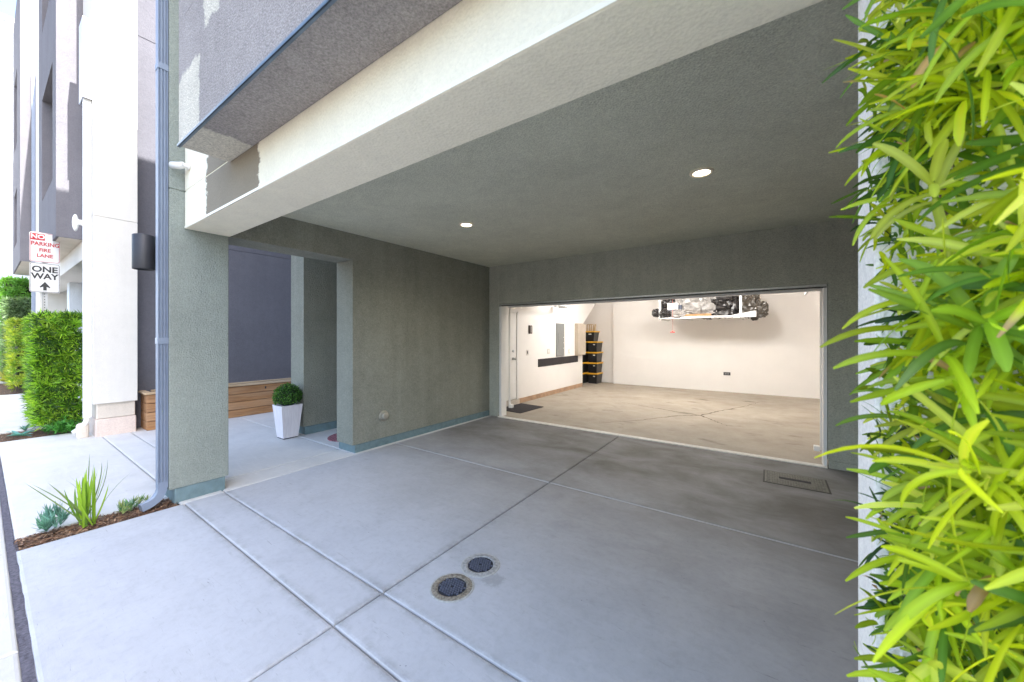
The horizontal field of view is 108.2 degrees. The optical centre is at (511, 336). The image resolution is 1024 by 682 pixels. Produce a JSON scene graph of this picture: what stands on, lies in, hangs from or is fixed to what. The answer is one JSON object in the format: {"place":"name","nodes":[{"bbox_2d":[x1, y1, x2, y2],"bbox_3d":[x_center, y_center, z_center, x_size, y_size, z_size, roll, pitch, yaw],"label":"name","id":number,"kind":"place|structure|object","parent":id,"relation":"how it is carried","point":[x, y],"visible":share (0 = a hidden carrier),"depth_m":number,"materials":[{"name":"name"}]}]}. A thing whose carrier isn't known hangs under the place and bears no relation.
{"place":"outdoors","nodes":[
{"label":"outdoors","id":0,"kind":"place"},
{"bbox_2d":[0,0,16,18],"label":"sky","id":1,"kind":"structure","parent":0,"point":[7,7],"materials":[{"name":"white"}]},
{"bbox_2d":[0,381,82,433],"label":"neighbour driveway","id":2,"kind":"structure","parent":0,"point":[12,418],"depth_m":7.24,"materials":[{"name":"concrete"}]},
{"bbox_2d":[0,371,6,381],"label":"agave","id":3,"kind":"object","parent":2,"relation":"on","point":[2,379],"visible":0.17,"depth_m":12.04,"materials":[{"name":"green plant"}]},
{"bbox_2d":[0,275,30,369],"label":"shrub","id":4,"kind":"object","parent":2,"relation":"on","point":[15,286],"visible":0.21,"depth_m":13.62,"materials":[{"name":"green plant"}]},
{"bbox_2d":[13,0,38,275],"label":"townhouse","id":5,"kind":"structure","parent":2,"relation":"on","point":[26,41],"depth_m":11.29,"materials":[{"name":"paint"}]},
{"bbox_2d":[0,412,489,540],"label":"walkway","id":6,"kind":"structure","parent":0,"point":[259,450],"depth_m":4.49,"materials":[{"name":"concrete"}]},
{"bbox_2d":[76,423,88,438],"bbox_3d":[-6.486,1.430,5.595,0.120,0.240,0.130,0,0,35],"label":"concrete boot","id":7,"kind":"object","parent":6,"relation":"on","point":[82,431],"visible":0.85,"depth_m":5.56,"materials":[{"name":"beige concrete"}]},
{"bbox_2d":[138,378,290,430],"bbox_3d":[-4.350,1.221,8.518,0.435,0.618,5.990,0,0,35],"label":"cedar planter","id":8,"kind":"object","parent":6,"relation":"on","point":[252,398],"visible":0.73,"depth_m":7.08,"materials":[{"name":"brown wood"}]},
{"bbox_2d":[272,382,302,439],"bbox_3d":[-3.403,1.110,5.618,0.409,0.840,0.414,0,0,35],"label":"potted boxwood","id":9,"kind":"object","parent":6,"relation":"on","point":[287,410],"visible":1,"depth_m":5.52,"materials":[{"name":"white ceramic"}]},
{"bbox_2d":[327,433,338,441],"bbox_3d":[-2.459,1.523,5.709,0.600,0.010,0.720,0,0,35],"label":"doormat","id":10,"kind":"object","parent":6,"relation":"on","point":[333,437],"visible":0.29,"depth_m":5.50,"materials":[{"name":"red fabric"}]},
{"bbox_2d":[16,416,857,681],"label":"driveway","id":11,"kind":"structure","parent":0,"point":[623,559],"depth_m":2.39,"materials":[{"name":"concrete"}]},
{"bbox_2d":[429,573,473,602],"bbox_3d":[-0.365,1.526,2.259,0.270,0.008,0.270,0,0,35],"label":"cleanout cover","id":12,"kind":"object","parent":11,"relation":"on","point":[449,588],"visible":1,"depth_m":2.24,"materials":[{"name":"metal"}]},
{"bbox_2d":[461,553,499,577],"bbox_3d":[-0.211,1.526,2.477,0.264,0.008,0.264,0,0,35],"label":"cleanout cover","id":13,"kind":"object","parent":11,"relation":"on","point":[483,565],"visible":1,"depth_m":2.46,"materials":[{"name":"metal"}]},
{"bbox_2d":[763,469,831,493],"bbox_3d":[2.988,1.530,3.915,0.554,0.020,0.424,0,0,35],"label":"meter cover","id":14,"kind":"object","parent":11,"relation":"on","point":[801,482],"visible":1,"depth_m":3.89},
{"bbox_2d":[814,0,1023,681],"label":"podocarpus hedge","id":15,"kind":"object","parent":11,"relation":"on","point":[958,567],"visible":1,"depth_m":0.48,"materials":[{"name":"green plant"}]},
{"bbox_2d":[505,382,827,466],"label":"garage floor","id":16,"kind":"structure","parent":0,"point":[784,427],"depth_m":7.04,"materials":[{"name":"concrete"}]},
{"bbox_2d":[506,403,542,412],"bbox_3d":[0.185,1.520,7.852,0.623,0.011,0.864,0,0,38],"label":"floor mat","id":17,"kind":"object","parent":16,"relation":"on","point":[520,408],"visible":0.79,"depth_m":7.76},
{"bbox_2d":[583,372,587,382],"bbox_3d":[2.299,1.354,12.226,0.366,0.336,0.542,0,0,35],"label":"storage tote","id":18,"kind":"object","parent":16,"relation":"on","point":[585,377],"visible":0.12,"depth_m":12.11,"materials":[{"name":"black plastic"}]},
{"bbox_2d":[583,362,587,372],"bbox_3d":[2.299,1.015,12.226,0.366,0.336,0.542,0,0,35],"label":"storage tote","id":19,"kind":"object","parent":18,"relation":"on","point":[585,367],"visible":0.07,"depth_m":12.09,"materials":[{"name":"black plastic"}]},
{"bbox_2d":[583,351,587,361],"bbox_3d":[2.299,0.676,12.226,0.366,0.336,0.542,0,0,35],"label":"storage tote","id":20,"kind":"object","parent":19,"relation":"on","point":[585,358],"visible":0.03,"depth_m":12.13,"materials":[{"name":"black plastic"}]},
{"bbox_2d":[586,372,602,383],"bbox_3d":[2.713,1.354,12.121,0.366,0.336,0.542,0,0,35],"label":"storage tote","id":21,"kind":"object","parent":16,"relation":"on","point":[594,378],"visible":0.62,"depth_m":11.95,"materials":[{"name":"black plastic"}]},
{"bbox_2d":[586,362,602,372],"bbox_3d":[2.713,1.015,12.121,0.366,0.336,0.542,0,0,35],"label":"storage tote","id":22,"kind":"object","parent":21,"relation":"on","point":[593,367],"visible":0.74,"depth_m":11.96,"materials":[{"name":"black plastic"}]},
{"bbox_2d":[586,352,602,362],"bbox_3d":[2.713,0.676,12.121,0.366,0.336,0.542,0,0,35],"label":"storage tote","id":23,"kind":"object","parent":22,"relation":"on","point":[595,357],"visible":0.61,"depth_m":11.95,"materials":[{"name":"black plastic"}]},
{"bbox_2d":[586,341,602,351],"bbox_3d":[2.713,0.337,12.121,0.366,0.336,0.542,0,0,35],"label":"storage tote","id":24,"kind":"object","parent":23,"relation":"on","point":[594,346],"visible":1,"depth_m":11.96,"materials":[{"name":"black plastic"}]},
{"bbox_2d":[586,331,599,340],"bbox_3d":[2.536,-0.002,12.146,0.556,0.333,0.462,0,0,35],"label":"storage tote","id":25,"kind":"object","parent":24,"relation":"on","point":[592,335],"visible":0.66,"depth_m":11.94,"materials":[{"name":"black plastic"}]},
{"bbox_2d":[586,324,595,330],"bbox_3d":[2.610,-0.282,12.074,0.315,0.225,0.200,0,0,35],"label":"crate","id":26,"kind":"object","parent":25,"relation":"on","point":[594,327],"visible":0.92,"depth_m":12.03,"materials":[{"name":"beige wood"}]},
{"bbox_2d":[602,402,755,423],"bbox_3d":[3.639,1.522,7.444,4.220,0.001,2.290,0,0,0],"label":"floor crack","id":27,"kind":"object","parent":16,"relation":"on","point":[680,415],"visible":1,"depth_m":7.12,"materials":[{"name":"concrete"}]},
{"label":"ground","id":28,"kind":"structure","parent":0,"visible":0},
{"bbox_2d":[0,506,21,681],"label":"gutter","id":29,"kind":"object","parent":28,"relation":"on","point":[10,669],"visible":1,"depth_m":1.94,"materials":[{"name":"concrete"}]},
{"bbox_2d":[0,458,36,681],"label":"asphalt seam","id":30,"kind":"object","parent":28,"relation":"on","point":[26,660],"visible":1,"depth_m":2.17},
{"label":"slab base","id":31,"kind":"structure","parent":0,"visible":0},
{"bbox_2d":[0,295,30,377],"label":"shrub","id":32,"kind":"object","parent":31,"relation":"on","point":[18,307],"visible":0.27,"depth_m":12.34,"materials":[{"name":"green plant"}]},
{"bbox_2d":[0,384,71,441],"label":"mulch","id":33,"kind":"object","parent":31,"relation":"on","point":[4,390],"visible":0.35,"depth_m":5.91,"materials":[{"name":"brown wood"}]},
{"bbox_2d":[1,317,27,392],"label":"trimmed hedge","id":34,"kind":"object","parent":33,"relation":"on","point":[13,351],"visible":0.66,"depth_m":10.01,"materials":[{"name":"green plant"}]},
{"bbox_2d":[6,430,34,435],"bbox_3d":[-7.562,1.500,5.704,0.383,0.153,0.298,0,0,35],"label":"agave","id":35,"kind":"object","parent":33,"relation":"on","point":[15,433],"visible":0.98,"depth_m":5.68,"materials":[{"name":"green plant"}]},
{"bbox_2d":[18,424,29,430],"bbox_3d":[-7.891,1.465,6.000,0.196,0.131,0.138,0,0,28],"label":"agave","id":36,"kind":"object","parent":33,"relation":"on","point":[24,428],"visible":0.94,"depth_m":5.99,"materials":[{"name":"green plant"}]},
{"bbox_2d":[29,231,59,428],"bbox_3d":[-7.714,-0.083,6.117,0.058,3.225,0.315,0,0,35],"label":"sign post","id":37,"kind":"object","parent":33,"relation":"on","point":[44,275],"visible":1,"depth_m":6.10,"materials":[{"name":"metal"}]},
{"bbox_2d":[19,309,83,430],"bbox_3d":[-7.868,0.539,6.361,1.852,1.998,0.755,0,0,35],"label":"trimmed hedge","id":38,"kind":"object","parent":33,"relation":"on","point":[53,365],"visible":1,"depth_m":5.91,"materials":[{"name":"green plant"}]},
{"bbox_2d":[40,414,82,433],"bbox_3d":[-7.056,1.386,5.912,0.471,0.290,0.596,0,0,17],"label":"ground plant","id":39,"kind":"object","parent":33,"relation":"on","point":[63,426],"visible":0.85,"depth_m":5.81,"materials":[{"name":"green plant"}]},
{"bbox_2d":[15,498,178,550],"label":"mulch","id":40,"kind":"object","parent":31,"relation":"on","point":[37,539],"visible":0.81,"depth_m":2.98,"materials":[{"name":"brown wood"}]},
{"bbox_2d":[33,501,74,533],"bbox_3d":[-3.590,1.425,2.909,0.228,0.232,0.316,0,0,-30],"label":"succulent","id":41,"kind":"object","parent":40,"relation":"on","point":[48,518],"visible":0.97,"depth_m":2.88,"materials":[{"name":"green plant"}]},
{"bbox_2d":[27,454,128,527],"bbox_3d":[-3.479,1.271,2.955,0.499,0.521,0.452,0,0,20],"label":"iris clump","id":42,"kind":"object","parent":40,"relation":"on","point":[85,490],"visible":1,"depth_m":2.98,"materials":[{"name":"green plant"}]},
{"bbox_2d":[116,494,148,516],"bbox_3d":[-3.346,1.463,3.249,0.194,0.156,0.282,0,0,-7],"label":"succulent","id":43,"kind":"object","parent":40,"relation":"on","point":[123,507],"visible":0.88,"depth_m":3.22,"materials":[{"name":"green plant"}]},
{"bbox_2d":[35,0,290,436],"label":"townhouse","id":44,"kind":"structure","parent":31,"relation":"on","point":[124,202],"depth_m":6.00,"materials":[{"name":"white paint"}]},
{"bbox_2d":[31,74,34,312],"bbox_3d":[-14.581,-3.270,11.286,0.070,9.400,0.070,0,0,35],"label":"downspout","id":45,"kind":"object","parent":44,"relation":"attached to","point":[33,168],"visible":0.64,"depth_m":11.25,"materials":[{"name":"blue paint"}]},
{"bbox_2d":[72,214,82,230],"bbox_3d":[-6.695,-1.750,5.742,0.070,0.266,0.163,0,0,35],"label":"security light","id":46,"kind":"object","parent":44,"relation":"attached to","point":[76,222],"visible":0.82,"depth_m":5.70,"materials":[{"name":"white paint"}]},
{"bbox_2d":[71,97,91,433],"bbox_3d":[-6.474,-1.101,5.574,0.212,5.137,0.100,0,0,-36],"label":"downspout","id":47,"kind":"object","parent":44,"relation":"attached to","point":[87,259],"visible":0.84,"depth_m":5.58,"materials":[{"name":"white paint"}]},
{"bbox_2d":[79,16,91,105],"bbox_3d":[-6.504,-4.170,5.650,0.348,1.200,0.096,0,0,35],"label":"wall box","id":48,"kind":"object","parent":44,"relation":"attached to","point":[85,58],"visible":0.95,"depth_m":5.56,"materials":[{"name":"white metal"}]},
{"bbox_2d":[132,233,155,270],"bbox_3d":[-3.322,-0.760,3.384,0.156,0.310,0.213,0,0,35],"label":"wall light","id":49,"kind":"object","parent":44,"relation":"attached to","point":[143,252],"visible":0.8,"depth_m":3.31,"materials":[{"name":"grey metal"}]},
{"bbox_2d":[165,0,1021,681],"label":"townhouse","id":50,"kind":"structure","parent":31,"relation":"on","point":[357,160],"depth_m":3.29,"materials":[{"name":"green paint"}]},
{"bbox_2d":[138,0,168,511],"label":"downspout","id":51,"kind":"object","parent":50,"relation":"attached to","point":[161,338],"visible":1,"depth_m":3.33,"materials":[{"name":"blue paint"}]},
{"bbox_2d":[169,161,190,169],"bbox_3d":[-2.990,-1.542,3.342,0.166,0.065,0.079,0,0,-5],"label":"security camera","id":52,"kind":"object","parent":50,"relation":"attached to","point":[177,165],"visible":1,"depth_m":3.33,"materials":[{"name":"white paint"}]},
{"bbox_2d":[379,410,388,420],"bbox_3d":[-1.787,1.120,5.205,0.058,0.150,0.150,0,0,35],"label":"wall vent","id":53,"kind":"object","parent":50,"relation":"attached to","point":[383,415],"depth_m":5.18,"materials":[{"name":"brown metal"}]},
{"bbox_2d":[459,222,473,226],"bbox_3d":[-0.545,-1.333,4.439,0.184,0.013,0.184,0,0,35],"label":"ceiling light","id":54,"kind":"object","parent":50,"relation":"attached to","point":[465,224],"visible":1,"depth_m":4.42,"materials":[{"name":"beige glass"}]},
{"bbox_2d":[506,309,519,406],"bbox_3d":[-0.168,0.465,8.007,0.173,2.130,1.050,0,0,35],"label":"entry door","id":55,"kind":"structure","parent":50,"relation":"attached to","point":[515,400],"depth_m":8.26,"materials":[{"name":"metal"}]},
{"bbox_2d":[538,356,577,366],"bbox_3d":[1.302,0.662,10.079,0.018,0.195,2.290,0,0,35],"label":"bumper strip","id":56,"kind":"object","parent":50,"relation":"attached to","point":[555,361],"visible":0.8,"depth_m":9.90,"materials":[{"name":"grey rubber"}]},
{"bbox_2d":[556,323,563,356],"bbox_3d":[1.317,0.098,10.086,0.035,0.895,0.460,0,0,35],"label":"electrical panel","id":57,"kind":"object","parent":50,"relation":"attached to","point":[559,339],"visible":1,"depth_m":10.03,"materials":[{"name":"grey metal"}]},
{"bbox_2d":[575,323,585,355],"bbox_3d":[2.042,0.095,11.059,0.112,0.940,0.545,0,0,35],"label":"wall cabinet","id":58,"kind":"object","parent":50,"relation":"attached to","point":[580,339],"depth_m":10.93,"materials":[{"name":"beige wood"}]},
{"bbox_2d":[578,324,585,354],"bbox_3d":[2.083,0.095,11.031,0.012,0.920,0.525,0,0,35],"label":"door","id":59,"kind":"structure","parent":58,"relation":"in","point":[581,327],"depth_m":11.02,"materials":[{"name":"beige wood"}]},
{"bbox_2d":[498,284,827,468],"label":"door frame","id":60,"kind":"structure","parent":50,"relation":"attached to","point":[821,288],"depth_m":5.18,"materials":[{"name":"metal"}]},
{"bbox_2d":[508,288,821,307],"bbox_3d":[2.516,-0.742,6.824,4.730,0.375,2.325,0,0,35],"label":"door panel","id":61,"kind":"structure","parent":60,"relation":"in","point":[817,289],"depth_m":5.43,"materials":[{"name":"grey metal"}]},
{"bbox_2d":[670,299,674,332],"bbox_3d":[4.057,-0.630,9.361,0.110,1.080,0.030,0,0,35],"label":"release cord","id":62,"kind":"object","parent":50,"relation":"hanging from","point":[672,317],"visible":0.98,"depth_m":9.36,"materials":[{"name":"red plastic"}]},
{"bbox_2d":[689,167,713,177],"bbox_3d":[1.548,-1.333,3.026,0.184,0.013,0.184,0,0,35],"label":"ceiling light","id":63,"kind":"object","parent":50,"relation":"attached to","point":[701,172],"visible":1,"depth_m":3.02,"materials":[{"name":"beige glass"}]},
{"bbox_2d":[659,295,745,320],"bbox_3d":[5.011,-0.875,9.787,1.920,0.890,1.030,0,0,35],"label":"ceiling rack","id":64,"kind":"object","parent":50,"relation":"attached to","point":[740,308],"visible":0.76,"depth_m":9.71,"materials":[{"name":"white metal"}]},
{"bbox_2d":[652,299,674,317],"bbox_3d":[4.118,-0.751,9.986,0.644,0.591,0.534,0,0,35],"label":"bin bag","id":65,"kind":"object","parent":64,"relation":"on","point":[664,312],"visible":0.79,"depth_m":9.84,"materials":[{"name":"black plastic"}]},
{"bbox_2d":[667,303,681,310],"bbox_3d":[4.305,-0.765,9.766,0.355,0.210,0.250,0,0,35],"label":"storage box","id":66,"kind":"object","parent":64,"relation":"on","point":[675,306],"visible":0.72,"depth_m":9.68,"materials":[{"name":"plastic"}]},
{"bbox_2d":[671,297,716,319],"bbox_3d":[4.754,-0.769,9.575,1.262,0.706,0.540,0,0,35],"label":"plastic wrapped bundle","id":67,"kind":"object","parent":64,"relation":"on","point":[704,305],"visible":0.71,"depth_m":9.46,"materials":[{"name":"plastic"}]},
{"bbox_2d":[684,313,711,316],"bbox_3d":[4.748,-0.531,9.662,0.850,0.078,0.515,0,0,35],"label":"cardboard box","id":68,"kind":"object","parent":64,"relation":"on","point":[707,314],"visible":0.47,"depth_m":9.36,"materials":[{"name":"cardboard"}]},
{"bbox_2d":[662,310,755,318],"bbox_3d":[4.839,-0.529,9.241,2.101,0.158,0.052,0,0,35],"label":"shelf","id":69,"kind":"object","parent":64,"relation":"on","point":[750,314],"visible":1,"depth_m":8.98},
{"bbox_2d":[711,296,738,318],"bbox_3d":[5.254,-0.751,9.208,0.739,0.638,0.444,0,0,35],"label":"bin bag","id":70,"kind":"object","parent":64,"relation":"on","point":[727,305],"visible":0.66,"depth_m":9.03,"materials":[{"name":"black plastic"}]},
{"bbox_2d":[737,294,768,320],"bbox_3d":[5.779,-0.781,8.968,0.722,0.824,0.494,0,0,35],"label":"bin bag","id":71,"kind":"object","parent":64,"relation":"on","point":[752,303],"visible":0.66,"depth_m":8.81,"materials":[{"name":"black plastic"}]},
{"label":"road","id":72,"kind":"structure","parent":0,"visible":0},
{"bbox_2d":[0,13,28,284],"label":"apartment building","id":73,"kind":"structure","parent":72,"relation":"on","point":[6,143],"depth_m":15.38,"materials":[{"name":"white paint"}]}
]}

